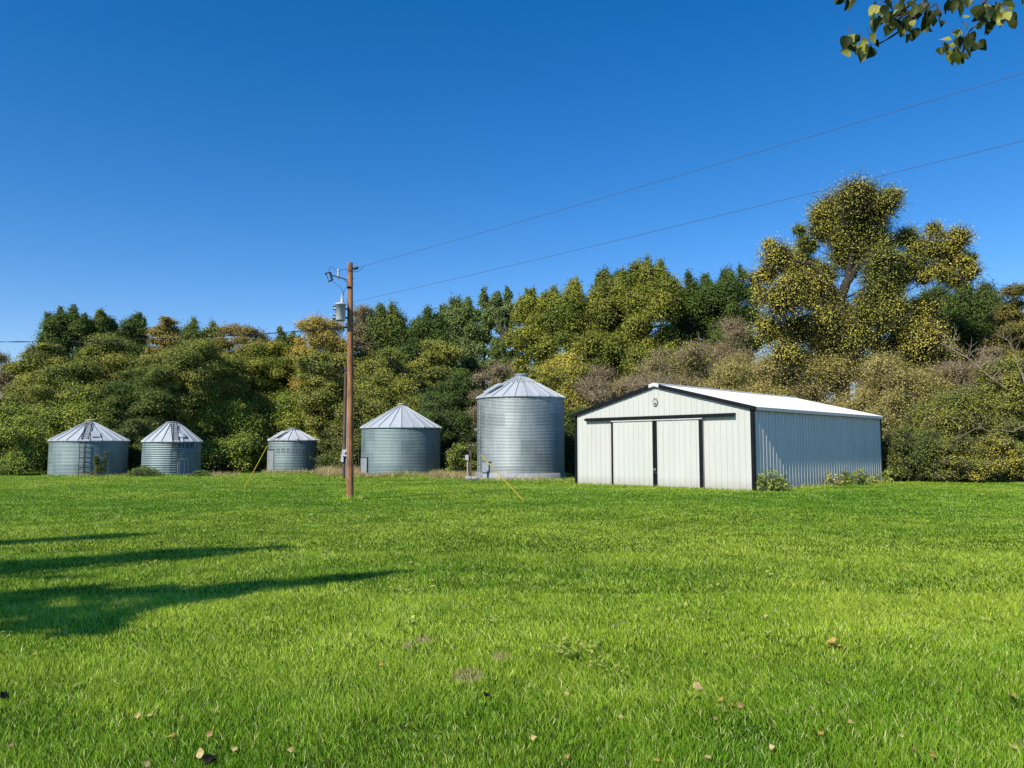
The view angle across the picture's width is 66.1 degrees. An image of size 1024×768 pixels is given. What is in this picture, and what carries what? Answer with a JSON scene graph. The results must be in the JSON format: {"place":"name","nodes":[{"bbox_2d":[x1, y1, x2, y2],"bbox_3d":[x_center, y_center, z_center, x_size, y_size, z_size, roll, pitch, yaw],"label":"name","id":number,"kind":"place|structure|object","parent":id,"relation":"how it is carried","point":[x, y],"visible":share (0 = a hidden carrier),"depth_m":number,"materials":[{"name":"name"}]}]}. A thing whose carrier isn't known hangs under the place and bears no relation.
{"place":"outdoors","nodes":[
{"label":"outdoors","id":0,"kind":"place"},
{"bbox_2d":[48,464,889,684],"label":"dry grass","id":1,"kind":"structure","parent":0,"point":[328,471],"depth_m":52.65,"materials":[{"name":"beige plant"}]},
{"bbox_2d":[0,469,1023,767],"bbox_3d":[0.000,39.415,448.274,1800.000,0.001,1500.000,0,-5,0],"label":"ground","id":2,"kind":"structure","parent":0,"point":[384,755],"depth_m":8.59,"materials":[{"name":"green plant"}]},
{"bbox_2d":[0,350,19,406],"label":"bare tree","id":3,"kind":"object","parent":2,"relation":"on","point":[4,378],"visible":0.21,"depth_m":79.58,"materials":[{"name":"grey plant"}]},
{"bbox_2d":[0,396,56,475],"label":"leafy shrub","id":4,"kind":"object","parent":2,"relation":"on","point":[21,438],"visible":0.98,"depth_m":55.97,"materials":[{"name":"green plant"}]},
{"bbox_2d":[0,340,71,470],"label":"broadleaf tree","id":5,"kind":"object","parent":2,"relation":"on","point":[40,356],"visible":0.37,"depth_m":69.37,"materials":[{"name":"green plant"}]},
{"bbox_2d":[0,360,104,436],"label":"broadleaf tree","id":6,"kind":"object","parent":2,"relation":"on","point":[46,376],"visible":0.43,"depth_m":63.41,"materials":[{"name":"green plant"}]},
{"bbox_2d":[32,303,94,406],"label":"cottonwood tree","id":7,"kind":"object","parent":2,"relation":"on","point":[62,325],"visible":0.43,"depth_m":79.88,"materials":[{"name":"green plant"}]},
{"bbox_2d":[29,380,127,472],"bbox_3d":[-34.552,3.241,62.666,8.379,7.810,7.193,0,-5,0],"label":"leafy shrub","id":8,"kind":"object","parent":2,"relation":"on","point":[71,415],"visible":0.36,"depth_m":61.90,"materials":[{"name":"green plant"}]},
{"bbox_2d":[47,419,129,475],"bbox_3d":[-30.669,4.566,57.111,5.320,4.050,5.409,3,-5,-28],"label":"grain bin","id":9,"kind":"object","parent":2,"relation":"on","point":[76,449],"visible":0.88,"depth_m":55.17,"materials":[{"name":"metal"}]},
{"bbox_2d":[78,306,122,399],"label":"cottonwood tree","id":10,"kind":"object","parent":2,"relation":"on","point":[101,320],"visible":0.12,"depth_m":81.98,"materials":[{"name":"green plant"}]},
{"bbox_2d":[93,451,108,475],"bbox_3d":[-28.205,5.467,53.959,1.002,1.792,0.591,3,-6,-34],"label":"sapling","id":11,"kind":"object","parent":2,"relation":"on","point":[99,470],"visible":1,"depth_m":53.89,"materials":[{"name":"green plant"}]},
{"bbox_2d":[60,330,150,418],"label":"broadleaf tree","id":12,"kind":"object","parent":2,"relation":"on","point":[114,359],"visible":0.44,"depth_m":67.40,"materials":[{"name":"green plant"}]},
{"bbox_2d":[101,310,157,358],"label":"cottonwood tree","id":13,"kind":"object","parent":2,"relation":"on","point":[134,326],"visible":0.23,"depth_m":82.97,"materials":[{"name":"green plant"}]},
{"bbox_2d":[97,378,171,470],"bbox_3d":[-31.320,3.374,64.121,7.678,7.809,6.891,0,-5,0],"label":"leafy shrub","id":14,"kind":"object","parent":2,"relation":"on","point":[123,394],"visible":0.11,"depth_m":63.24,"materials":[{"name":"green plant"}]},
{"bbox_2d":[112,413,164,470],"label":"leafy shrub","id":15,"kind":"object","parent":2,"relation":"on","point":[140,429],"visible":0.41,"depth_m":60.18,"materials":[{"name":"green plant"}]},
{"bbox_2d":[121,465,164,475],"bbox_3d":[-25.423,6.094,54.324,3.689,1.012,2.788,0,-5,0],"label":"brush heap","id":16,"kind":"object","parent":2,"relation":"on","point":[141,471],"visible":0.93,"depth_m":53.90,"materials":[{"name":"green plant"}]},
{"bbox_2d":[96,361,192,430],"bbox_3d":[-30.221,2.671,64.901,7.335,9.282,8.115,0,-5,0],"label":"broadleaf tree","id":17,"kind":"object","parent":2,"relation":"on","point":[154,400],"visible":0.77,"depth_m":63.39,"materials":[{"name":"green plant"}]},
{"bbox_2d":[141,314,188,414],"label":"autumn tree","id":18,"kind":"object","parent":2,"relation":"on","point":[167,327],"visible":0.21,"depth_m":76.89,"materials":[{"name":"green plant"}]},
{"bbox_2d":[141,421,202,475],"bbox_3d":[-24.409,4.610,56.500,4.120,3.860,4.217,2,-5,-23],"label":"grain bin","id":19,"kind":"object","parent":2,"relation":"on","point":[171,447],"visible":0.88,"depth_m":55.01,"materials":[{"name":"metal"}]},
{"bbox_2d":[177,459,188,474],"bbox_3d":[-23.015,5.827,54.984,0.873,1.180,0.163,5,-7,-44],"label":"door","id":20,"kind":"structure","parent":19,"relation":"in","point":[182,464],"depth_m":55.00,"materials":[{"name":"grey metal"}]},
{"bbox_2d":[136,337,232,427],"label":"broadleaf tree","id":21,"kind":"object","parent":2,"relation":"on","point":[196,365],"visible":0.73,"depth_m":65.71,"materials":[{"name":"green plant"}]},
{"bbox_2d":[172,315,227,349],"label":"broadleaf tree","id":22,"kind":"object","parent":2,"relation":"on","point":[191,329],"visible":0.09,"depth_m":82.25,"materials":[{"name":"green plant"}]},
{"bbox_2d":[187,469,212,476],"bbox_3d":[-21.502,6.269,54.378,1.826,0.755,2.689,0,-5,0],"label":"brush heap","id":23,"kind":"object","parent":2,"relation":"on","point":[200,472],"visible":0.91,"depth_m":54.02,"materials":[{"name":"green plant"}]},
{"bbox_2d":[202,754,216,765],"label":"fallen leaf","id":24,"kind":"object","parent":2,"relation":"on","point":[209,758],"visible":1,"depth_m":4.48,"materials":[{"name":"black plant"}]},
{"bbox_2d":[175,395,272,470],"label":"leafy shrub","id":25,"kind":"object","parent":2,"relation":"on","point":[241,432],"visible":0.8,"depth_m":66.85,"materials":[{"name":"green plant"}]},
{"bbox_2d":[205,411,281,470],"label":"leafy shrub","id":26,"kind":"object","parent":2,"relation":"on","point":[264,456],"visible":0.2,"depth_m":68.86,"materials":[{"name":"green plant"}]},
{"bbox_2d":[215,355,272,466],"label":"broadleaf tree","id":27,"kind":"object","parent":2,"relation":"on","point":[241,383],"visible":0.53,"depth_m":70.12,"materials":[{"name":"green plant"}]},
{"bbox_2d":[206,321,282,392],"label":"autumn tree","id":28,"kind":"object","parent":2,"relation":"on","point":[241,339],"visible":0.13,"depth_m":74.69,"materials":[{"name":"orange plant"}]},
{"bbox_2d":[219,338,295,416],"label":"broadleaf tree","id":29,"kind":"object","parent":2,"relation":"on","point":[258,363],"visible":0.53,"depth_m":72.40,"materials":[{"name":"green plant"}]},
{"bbox_2d":[269,324,305,411],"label":"broadleaf tree","id":30,"kind":"object","parent":2,"relation":"on","point":[283,336],"visible":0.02,"depth_m":79.21,"materials":[{"name":"green plant"}]},
{"bbox_2d":[252,386,324,469],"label":"leafy shrub","id":31,"kind":"object","parent":2,"relation":"on","point":[290,418],"visible":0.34,"depth_m":70.26,"materials":[{"name":"green plant"}]},
{"bbox_2d":[267,428,317,471],"bbox_3d":[-18.295,5.486,65.665,4.160,3.647,4.160,1,-5,-15],"label":"grain bin","id":32,"kind":"object","parent":2,"relation":"on","point":[294,449],"visible":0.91,"depth_m":64.02,"materials":[{"name":"metal"}]},
{"bbox_2d":[267,449,273,470],"bbox_3d":[-19.849,6.264,64.381,0.206,1.840,1.454,4,-6,-38],"label":"door","id":33,"kind":"structure","parent":32,"relation":"in","point":[270,452],"depth_m":64.16,"materials":[{"name":"metal"}]},
{"bbox_2d":[278,309,356,413],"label":"autumn tree","id":34,"kind":"object","parent":2,"relation":"on","point":[317,339],"visible":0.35,"depth_m":71.89,"materials":[{"name":"yellow plant"}]},
{"bbox_2d":[291,349,361,456],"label":"broadleaf tree","id":35,"kind":"object","parent":2,"relation":"on","point":[318,392],"visible":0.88,"depth_m":66.81,"materials":[{"name":"green plant"}]},
{"bbox_2d":[306,412,361,464],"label":"leafy shrub","id":36,"kind":"object","parent":2,"relation":"on","point":[319,436],"visible":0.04,"depth_m":69.11,"materials":[{"name":"green plant"}]},
{"bbox_2d":[310,420,360,468],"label":"leafy shrub","id":37,"kind":"object","parent":2,"relation":"on","point":[328,458],"visible":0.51,"depth_m":62.93,"materials":[{"name":"green plant"}]},
{"bbox_2d":[338,365,346,477],"bbox_3d":[-10.678,2.488,49.890,0.742,7.383,0.425,-2,-5,21],"label":"meter pole","id":38,"kind":"object","parent":2,"relation":"on","point":[344,462],"visible":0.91,"depth_m":49.84,"materials":[{"name":"grey wood"}]},
{"bbox_2d":[325,262,363,498],"bbox_3d":[-6.272,-0.022,28.917,1.468,9.084,0.594,0,-5,0],"label":"utility pole","id":39,"kind":"object","parent":2,"relation":"on","point":[340,308],"visible":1,"depth_m":28.99,"materials":[{"name":"brown wood"}]},
{"bbox_2d":[0,328,338,341],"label":"service cable","id":40,"kind":"object","parent":39,"relation":"attached to","point":[165,338],"visible":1,"depth_m":26.44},
{"bbox_2d":[244,299,346,488],"bbox_3d":[-9.225,0.792,32.763,0.100,7.539,9.721,4,-6,-40],"label":"guy wire","id":41,"kind":"object","parent":39,"relation":"attached to","point":[314,358],"visible":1,"depth_m":34.47,"materials":[{"name":"yellow plastic"}]},
{"bbox_2d":[355,322,523,499],"bbox_3d":[-2.749,0.884,28.617,6.409,6.670,0.042,-1,-5,7],"label":"guy wire","id":42,"kind":"object","parent":39,"relation":"attached to","point":[473,447],"visible":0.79,"depth_m":28.21,"materials":[{"name":"yellow plastic"}]},
{"bbox_2d":[354,140,1023,301],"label":"power line","id":43,"kind":"object","parent":39,"relation":"attached to","point":[736,211],"visible":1,"depth_m":17.32,"materials":[{"name":"black metal"}]},
{"bbox_2d":[361,72,1023,266],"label":"power line","id":44,"kind":"object","parent":39,"relation":"attached to","point":[733,159],"visible":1,"depth_m":17.57,"materials":[{"name":"black metal"}]},
{"bbox_2d":[318,392,391,468],"bbox_3d":[-11.118,3.921,63.066,7.641,6.788,6.389,3,-6,-32],"label":"leafy shrub","id":45,"kind":"object","parent":2,"relation":"on","point":[365,412],"visible":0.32,"depth_m":62.20,"materials":[{"name":"green plant"}]},
{"bbox_2d":[343,303,375,378],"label":"tree","id":46,"kind":"object","parent":2,"relation":"on","point":[358,312],"visible":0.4,"depth_m":77.22,"materials":[{"name":"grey plant"}]},
{"bbox_2d":[339,297,420,377],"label":"broadleaf tree","id":47,"kind":"object","parent":2,"relation":"on","point":[380,320],"visible":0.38,"depth_m":77.15,"materials":[{"name":"green plant"}]},
{"bbox_2d":[339,345,429,429],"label":"broadleaf tree","id":48,"kind":"object","parent":2,"relation":"on","point":[385,369],"visible":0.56,"depth_m":66.28,"materials":[{"name":"green plant"}]},
{"bbox_2d":[358,403,441,474],"bbox_3d":[-8.141,3.996,57.485,6.000,5.248,5.940,1,-5,-8],"label":"grain bin","id":49,"kind":"object","parent":2,"relation":"on","point":[400,437],"visible":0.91,"depth_m":55.12,"materials":[{"name":"metal"}]},
{"bbox_2d":[360,457,367,473],"bbox_3d":[-10.534,5.836,55.810,0.149,1.300,1.365,3,-6,-32],"label":"door","id":50,"kind":"structure","parent":49,"relation":"in","point":[363,460],"depth_m":55.62,"materials":[{"name":"metal"}]},
{"bbox_2d":[358,373,448,440],"bbox_3d":[-9.163,3.195,64.857,8.604,8.345,6.963,0,-5,0],"label":"leafy shrub","id":51,"kind":"object","parent":2,"relation":"on","point":[408,387],"visible":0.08,"depth_m":64.51,"materials":[{"name":"green plant"}]},
{"bbox_2d":[2,390,834,469],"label":"undergrowth","id":52,"kind":"object","parent":2,"relation":"on","point":[251,467],"depth_m":70.26,"materials":[{"name":"green plant"}]},
{"bbox_2d":[388,304,459,395],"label":"broadleaf tree","id":53,"kind":"object","parent":2,"relation":"on","point":[431,326],"visible":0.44,"depth_m":76.41,"materials":[{"name":"green plant"}]},
{"bbox_2d":[406,336,468,408],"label":"broadleaf tree","id":54,"kind":"object","parent":2,"relation":"on","point":[437,357],"visible":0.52,"depth_m":70.14,"materials":[{"name":"green plant"}]},
{"bbox_2d":[411,387,476,470],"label":"leafy shrub","id":55,"kind":"object","parent":2,"relation":"on","point":[434,405],"visible":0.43,"depth_m":61.29,"materials":[{"name":"green plant"}]},
{"bbox_2d":[422,367,484,436],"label":"broadleaf tree","id":56,"kind":"object","parent":2,"relation":"on","point":[459,386],"visible":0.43,"depth_m":67.57,"materials":[{"name":"green plant"}]},
{"bbox_2d":[444,441,476,472],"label":"leafy shrub","id":57,"kind":"object","parent":2,"relation":"on","point":[455,456],"visible":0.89,"depth_m":54.09,"materials":[{"name":"green plant"}]},
{"bbox_2d":[436,292,487,437],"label":"willow tree","id":58,"kind":"object","parent":2,"relation":"on","point":[455,319],"visible":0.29,"depth_m":83.65,"materials":[{"name":"green plant"}]},
{"bbox_2d":[41,467,894,499],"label":"tall grass","id":59,"kind":"structure","parent":2,"relation":"on","point":[342,497],"depth_m":40.76,"materials":[{"name":"green plant"}]},
{"bbox_2d":[465,450,470,475],"bbox_3d":[-2.627,4.951,47.294,0.365,2.000,0.265,0,-5,0],"label":"wooden post","id":60,"kind":"object","parent":2,"relation":"on","point":[467,457],"visible":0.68,"depth_m":47.25,"materials":[{"name":"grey wood"}]},
{"bbox_2d":[456,286,504,403],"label":"willow tree","id":61,"kind":"object","parent":2,"relation":"on","point":[477,334],"visible":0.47,"depth_m":82.06,"materials":[{"name":"green plant"}]},
{"bbox_2d":[466,360,516,444],"bbox_3d":[-1.153,2.483,63.890,6.568,9.496,6.389,-4,-6,40],"label":"bare tree","id":62,"kind":"object","parent":2,"relation":"on","point":[497,370],"visible":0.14,"depth_m":64.20,"materials":[{"name":"grey plant"}]},
{"bbox_2d":[483,285,519,390],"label":"willow tree","id":63,"kind":"object","parent":2,"relation":"on","point":[503,308],"visible":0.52,"depth_m":80.19,"materials":[{"name":"green plant"}]},
{"bbox_2d":[0,542,1006,686],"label":"lawn weeds","id":64,"kind":"object","parent":2,"relation":"on","point":[574,651],"visible":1,"depth_m":8.05,"materials":[{"name":"green plant"}]},
{"bbox_2d":[476,373,565,479],"bbox_3d":[0.567,2.772,50.650,5.800,6.945,5.800,0,-5,1],"label":"grain bin","id":65,"kind":"object","parent":2,"relation":"on","point":[520,426],"visible":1,"depth_m":48.24,"materials":[{"name":"metal"}]},
{"bbox_2d":[500,285,559,379],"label":"cottonwood tree","id":66,"kind":"object","parent":2,"relation":"on","point":[521,339],"visible":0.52,"depth_m":75.62,"materials":[{"name":"green plant"}]},
{"bbox_2d":[531,351,597,472],"bbox_3d":[3.836,2.098,61.115,8.771,9.914,8.067,0,-5,0],"label":"broadleaf tree","id":67,"kind":"object","parent":2,"relation":"on","point":[563,366],"visible":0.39,"depth_m":59.58,"materials":[{"name":"green plant"}]},
{"bbox_2d":[530,274,616,403],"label":"cottonwood tree","id":68,"kind":"object","parent":2,"relation":"on","point":[563,315],"visible":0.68,"depth_m":73.59,"materials":[{"name":"green plant"}]},
{"bbox_2d":[564,404,588,474],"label":"leafy shrub","id":69,"kind":"object","parent":2,"relation":"on","point":[569,439],"visible":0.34,"depth_m":55.67,"materials":[{"name":"green plant"}]},
{"bbox_2d":[579,264,656,396],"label":"cottonwood tree","id":70,"kind":"object","parent":2,"relation":"on","point":[609,317],"visible":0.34,"depth_m":74.67,"materials":[{"name":"green plant"}]},
{"bbox_2d":[559,359,681,409],"bbox_3d":[7.976,2.346,58.938,10.122,8.894,9.362,0,-5,0],"label":"bare shrub","id":71,"kind":"object","parent":2,"relation":"on","point":[599,391],"visible":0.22,"depth_m":57.84,"materials":[{"name":"brown plant"}]},
{"bbox_2d":[595,252,699,396],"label":"cottonwood tree","id":72,"kind":"object","parent":2,"relation":"on","point":[646,293],"visible":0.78,"depth_m":71.69,"materials":[{"name":"green plant"}]},
{"bbox_2d":[629,335,729,388],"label":"bare shrub","id":73,"kind":"object","parent":2,"relation":"on","point":[689,354],"visible":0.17,"depth_m":60.75,"materials":[{"name":"brown plant"}]},
{"bbox_2d":[650,268,718,386],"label":"cottonwood tree","id":74,"kind":"object","parent":2,"relation":"on","point":[688,324],"visible":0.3,"depth_m":76.94,"materials":[{"name":"green plant"}]},
{"bbox_2d":[680,314,768,390],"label":"bare tree","id":75,"kind":"object","parent":2,"relation":"on","point":[736,333],"visible":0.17,"depth_m":65.84,"materials":[{"name":"brown plant"}]},
{"bbox_2d":[571,383,884,490],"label":"machine shed","id":76,"kind":"structure","parent":2,"relation":"on","point":[660,434],"depth_m":38.23,"materials":[{"name":"white paint"}]},
{"bbox_2d":[611,419,654,485],"bbox_3d":[6.001,3.415,39.160,0.160,3.242,2.658,5,-7,-44],"label":"sliding door","id":77,"kind":"structure","parent":76,"relation":"in","point":[632,441],"depth_m":39.15,"materials":[{"name":"white paint"}]},
{"bbox_2d":[654,418,704,487],"bbox_3d":[7.877,3.255,37.250,0.160,3.242,2.658,5,-7,-44],"label":"sliding door","id":78,"kind":"structure","parent":76,"relation":"in","point":[679,442],"depth_m":37.22,"materials":[{"name":"white paint"}]},
{"bbox_2d":[688,263,780,381],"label":"cottonwood tree","id":79,"kind":"object","parent":2,"relation":"on","point":[725,294],"visible":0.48,"depth_m":74.79,"materials":[{"name":"green plant"}]},
{"bbox_2d":[687,349,799,396],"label":"thicket shrub","id":80,"kind":"object","parent":2,"relation":"on","point":[732,371],"visible":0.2,"depth_m":56.94,"materials":[{"name":"green plant"}]},
{"bbox_2d":[756,473,763,490],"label":"leafy weed","id":81,"kind":"object","parent":2,"relation":"on","point":[759,482],"visible":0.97,"depth_m":34.13,"materials":[{"name":"green plant"}]},
{"bbox_2d":[761,468,787,490],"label":"leafy weed","id":82,"kind":"object","parent":2,"relation":"on","point":[771,483],"visible":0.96,"depth_m":34.46,"materials":[{"name":"green plant"}]},
{"bbox_2d":[739,341,821,401],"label":"thicket shrub","id":83,"kind":"object","parent":2,"relation":"on","point":[763,357],"visible":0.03,"depth_m":59.91,"materials":[{"name":"green plant"}]},
{"bbox_2d":[742,326,917,413],"bbox_3d":[22.636,0.587,58.078,15.456,12.853,8.769,0,-5,0],"label":"thicket shrub","id":84,"kind":"object","parent":2,"relation":"on","point":[822,376],"visible":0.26,"depth_m":56.48,"materials":[{"name":"green plant"}]},
{"bbox_2d":[823,471,844,485],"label":"leafy weed","id":85,"kind":"object","parent":2,"relation":"on","point":[827,478],"visible":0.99,"depth_m":39.11,"materials":[{"name":"green plant"}]},
{"bbox_2d":[842,467,872,484],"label":"leafy weed","id":86,"kind":"object","parent":2,"relation":"on","point":[862,476],"visible":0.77,"depth_m":40.59,"materials":[{"name":"green plant"}]},
{"bbox_2d":[737,163,993,404],"bbox_3d":[26.074,-4.457,57.291,19.105,22.504,9.186,0,-5,0],"label":"cottonwood tree","id":87,"kind":"object","parent":2,"relation":"on","point":[848,224],"visible":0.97,"depth_m":56.57,"materials":[{"name":"green plant"}]},
{"bbox_2d":[866,474,891,482],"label":"leafy weed","id":88,"kind":"object","parent":2,"relation":"on","point":[874,477],"visible":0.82,"depth_m":42.42,"materials":[{"name":"green plant"}]},
{"bbox_2d":[881,465,907,481],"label":"leafy weed","id":89,"kind":"object","parent":2,"relation":"on","point":[887,473],"visible":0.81,"depth_m":44.59,"materials":[{"name":"green plant"}]},
{"bbox_2d":[824,346,965,450],"bbox_3d":[26.434,1.855,52.949,10.421,9.174,7.608,0,-5,0],"label":"thicket shrub","id":90,"kind":"object","parent":2,"relation":"on","point":[902,388],"visible":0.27,"depth_m":52.27,"materials":[{"name":"green plant"}]},
{"bbox_2d":[882,422,952,480],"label":"leafy shrub","id":91,"kind":"object","parent":2,"relation":"on","point":[898,452],"visible":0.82,"depth_m":44.94,"materials":[{"name":"green plant"}]},
{"bbox_2d":[833,0,1023,65],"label":"cottonwood tree","id":92,"kind":"object","parent":2,"relation":"on","point":[983,13],"visible":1,"depth_m":3.06,"materials":[{"name":"green plant"}]},
{"bbox_2d":[899,432,1011,481],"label":"leafy shrub","id":93,"kind":"object","parent":2,"relation":"on","point":[946,449],"visible":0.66,"depth_m":44.25,"materials":[{"name":"green plant"}]},
{"bbox_2d":[957,412,1023,438],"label":"dead branch","id":94,"kind":"object","parent":93,"relation":"on","point":[991,425],"visible":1,"depth_m":44.44,"materials":[{"name":"brown wood"}]},
{"bbox_2d":[898,376,1020,478],"bbox_3d":[26.918,2.917,48.984,8.712,6.619,7.206,0,-5,0],"label":"thicket shrub","id":95,"kind":"object","parent":2,"relation":"on","point":[948,416],"visible":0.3,"depth_m":47.33,"materials":[{"name":"green plant"}]},
{"bbox_2d":[900,274,1023,387],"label":"broadleaf tree","id":96,"kind":"object","parent":2,"relation":"on","point":[968,307],"visible":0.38,"depth_m":65.06,"materials":[{"name":"green plant"}]},
{"bbox_2d":[920,341,1023,441],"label":"bare tree","id":97,"kind":"object","parent":2,"relation":"on","point":[960,370],"visible":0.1,"depth_m":52.80,"materials":[{"name":"brown plant"}]},
{"bbox_2d":[946,430,1023,481],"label":"leafy shrub","id":98,"kind":"object","parent":2,"relation":"on","point":[1004,449],"visible":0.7,"depth_m":43.87,"materials":[{"name":"green plant"}]},
{"bbox_2d":[963,353,1023,442],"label":"broadleaf tree","id":99,"kind":"object","parent":2,"relation":"on","point":[1010,399],"visible":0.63,"depth_m":49.34,"materials":[{"name":"green plant"}]},
{"bbox_2d":[938,326,1023,411],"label":"dead branch","id":100,"kind":"object","parent":99,"relation":"attached to","point":[982,370],"visible":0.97,"depth_m":49.38,"materials":[{"name":"brown wood"}]},
{"bbox_2d":[973,280,1023,371],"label":"autumn tree","id":101,"kind":"object","parent":2,"relation":"on","point":[1011,310],"visible":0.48,"depth_m":60.11,"materials":[{"name":"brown plant"}]},
{"bbox_2d":[1005,440,1023,480],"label":"leafy shrub","id":102,"kind":"object","parent":2,"relation":"on","point":[1020,447],"visible":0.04,"depth_m":45.62,"materials":[{"name":"green plant"}]},
{"bbox_2d":[0,0,1023,445],"label":"sky","id":103,"kind":"structure","parent":0,"point":[179,159],"materials":[{"name":"blue"}]},
{"bbox_2d":[995,316,1023,381],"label":"dead branch","id":104,"kind":"object","parent":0,"point":[1003,336],"visible":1,"depth_m":48.11,"materials":[{"name":"brown wood"}]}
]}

